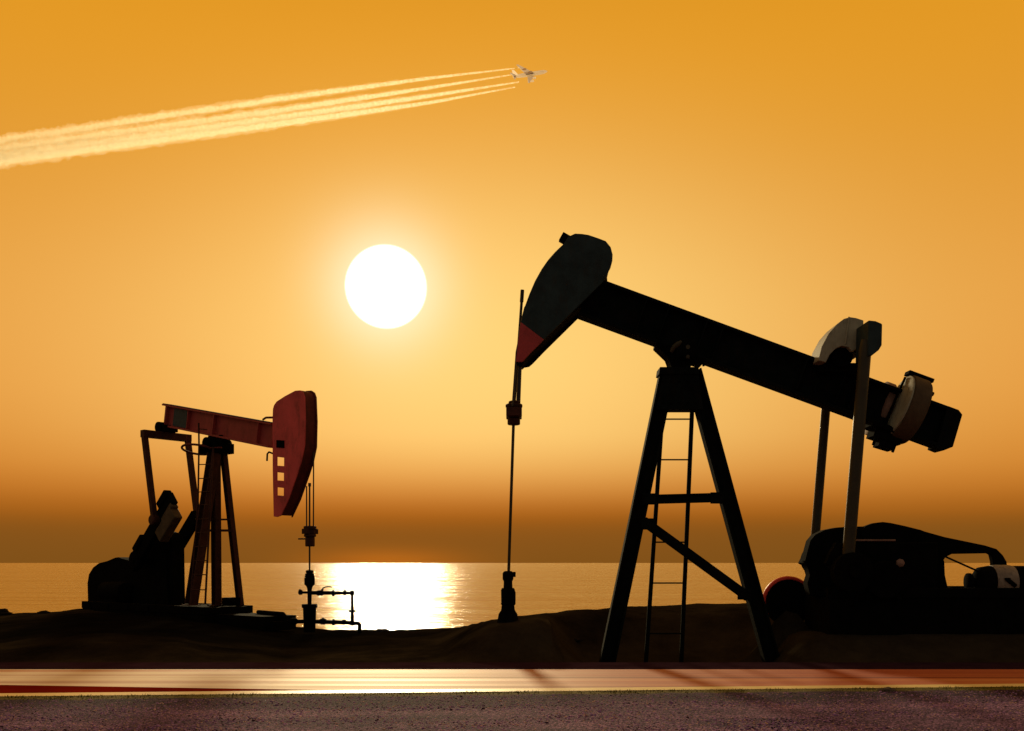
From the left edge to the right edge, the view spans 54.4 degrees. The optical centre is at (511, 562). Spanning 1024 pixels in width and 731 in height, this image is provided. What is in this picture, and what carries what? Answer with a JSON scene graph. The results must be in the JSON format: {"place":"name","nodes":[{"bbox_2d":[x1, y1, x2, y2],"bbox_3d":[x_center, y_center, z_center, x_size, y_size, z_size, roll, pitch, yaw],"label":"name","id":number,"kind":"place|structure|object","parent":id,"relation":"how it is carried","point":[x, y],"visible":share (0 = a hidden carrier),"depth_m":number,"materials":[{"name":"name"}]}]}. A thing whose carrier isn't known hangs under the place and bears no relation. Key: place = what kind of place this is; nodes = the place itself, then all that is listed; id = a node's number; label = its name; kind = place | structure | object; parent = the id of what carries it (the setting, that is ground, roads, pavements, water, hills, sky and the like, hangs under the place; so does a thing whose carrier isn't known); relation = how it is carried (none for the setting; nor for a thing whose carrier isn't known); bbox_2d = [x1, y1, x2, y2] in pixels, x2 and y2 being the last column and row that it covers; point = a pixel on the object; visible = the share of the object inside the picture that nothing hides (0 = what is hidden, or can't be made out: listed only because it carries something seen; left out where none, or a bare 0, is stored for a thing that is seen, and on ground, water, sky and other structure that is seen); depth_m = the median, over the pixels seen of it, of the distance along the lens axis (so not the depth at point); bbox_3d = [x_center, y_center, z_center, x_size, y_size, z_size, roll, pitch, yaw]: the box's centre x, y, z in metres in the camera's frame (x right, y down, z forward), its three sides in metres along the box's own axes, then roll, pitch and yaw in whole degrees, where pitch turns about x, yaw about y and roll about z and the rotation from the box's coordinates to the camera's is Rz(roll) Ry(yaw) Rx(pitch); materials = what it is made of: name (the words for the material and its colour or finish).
{"place":"outdoors","nodes":[
{"label":"outdoors","id":0,"kind":"place"},
{"bbox_2d":[0,603,1023,661],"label":"ground","id":1,"kind":"structure","parent":0,"point":[719,633],"depth_m":24.11,"materials":[{"name":"soil"}]},
{"bbox_2d":[0,608,11,614],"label":"clod","id":2,"kind":"object","parent":1,"relation":"on","point":[4,611],"visible":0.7,"depth_m":37.88,"materials":[{"name":"black soil"}]},
{"bbox_2d":[82,390,317,630],"bbox_3d":[-11.393,-1.595,35.077,13.843,8.311,2.140,0,0,40],"label":"pump jack","id":3,"kind":"object","parent":1,"relation":"on","point":[146,576],"visible":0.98,"depth_m":34.07,"materials":[{"name":"red paint"}]},
{"bbox_2d":[290,570,361,632],"bbox_3d":[-5.743,1.208,30.766,2.190,1.978,0.482,0,0,0],"label":"wellhead","id":4,"kind":"object","parent":1,"relation":"on","point":[309,621],"visible":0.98,"depth_m":30.70,"materials":[{"name":"metal"}]},
{"bbox_2d":[373,628,389,631],"bbox_3d":[-4.082,2.143,31.196,0.529,0.176,0.280,0,0,10],"label":"clod","id":5,"kind":"object","parent":1,"relation":"on","point":[381,630],"visible":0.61,"depth_m":31.10,"materials":[{"name":"black soil"}]},
{"bbox_2d":[497,571,517,622],"bbox_3d":[-0.092,0.817,23.000,0.532,1.259,0.540,0,0,0],"label":"wellhead","id":6,"kind":"object","parent":1,"relation":"on","point":[507,613],"visible":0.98,"depth_m":22.87,"materials":[{"name":"metal"}]},
{"bbox_2d":[506,232,1023,661],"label":"pump jack","id":7,"kind":"object","parent":1,"relation":"on","point":[882,578],"visible":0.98,"depth_m":22.76,"materials":[{"name":"green paint"}]},
{"bbox_2d":[0,687,1023,730],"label":"verge","id":8,"kind":"structure","parent":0,"point":[781,712],"depth_m":13.91,"materials":[{"name":"brown gravel"}]},
{"bbox_2d":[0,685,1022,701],"bbox_3d":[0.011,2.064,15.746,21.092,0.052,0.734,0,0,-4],"label":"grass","id":9,"kind":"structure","parent":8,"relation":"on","point":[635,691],"depth_m":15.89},
{"bbox_2d":[877,687,896,691],"bbox_3d":[6.088,2.078,16.124,0.289,0.137,0.236,0,0,0],"label":"rock","id":10,"kind":"object","parent":8,"relation":"on","point":[887,689],"visible":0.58,"depth_m":16.07,"materials":[{"name":"stone"}]},
{"bbox_2d":[0,563,1023,629],"bbox_3d":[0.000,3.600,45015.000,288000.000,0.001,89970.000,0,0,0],"label":"sea","id":11,"kind":"structure","parent":0,"point":[399,596],"depth_m":145.69,"materials":[{"name":"orange liquid"}]},
{"bbox_2d":[0,669,1023,696],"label":"road","id":12,"kind":"structure","parent":0,"point":[346,679],"depth_m":17.98,"materials":[{"name":"grey asphalt"}]},
{"bbox_2d":[0,685,296,692],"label":"red lane","id":13,"kind":"structure","parent":12,"relation":"on","point":[37,689],"depth_m":16.37,"materials":[{"name":"paint"}]},
{"bbox_2d":[0,684,1023,695],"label":"edge line","id":14,"kind":"object","parent":12,"relation":"on","point":[488,690],"visible":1,"depth_m":16.32,"materials":[{"name":"white paint"}]},
{"bbox_2d":[0,662,1023,668],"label":"road shoulder","id":15,"kind":"object","parent":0,"point":[511,665],"visible":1,"depth_m":20.30},
{"bbox_2d":[0,0,1023,562],"label":"sky","id":16,"kind":"structure","parent":0,"point":[231,207],"materials":[{"name":"orange"}]},
{"bbox_2d":[510,65,546,82],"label":"airliner","id":17,"kind":"object","parent":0,"point":[530,75],"visible":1,"depth_m":1481.01,"materials":[{"name":"beige metal"}]}
]}

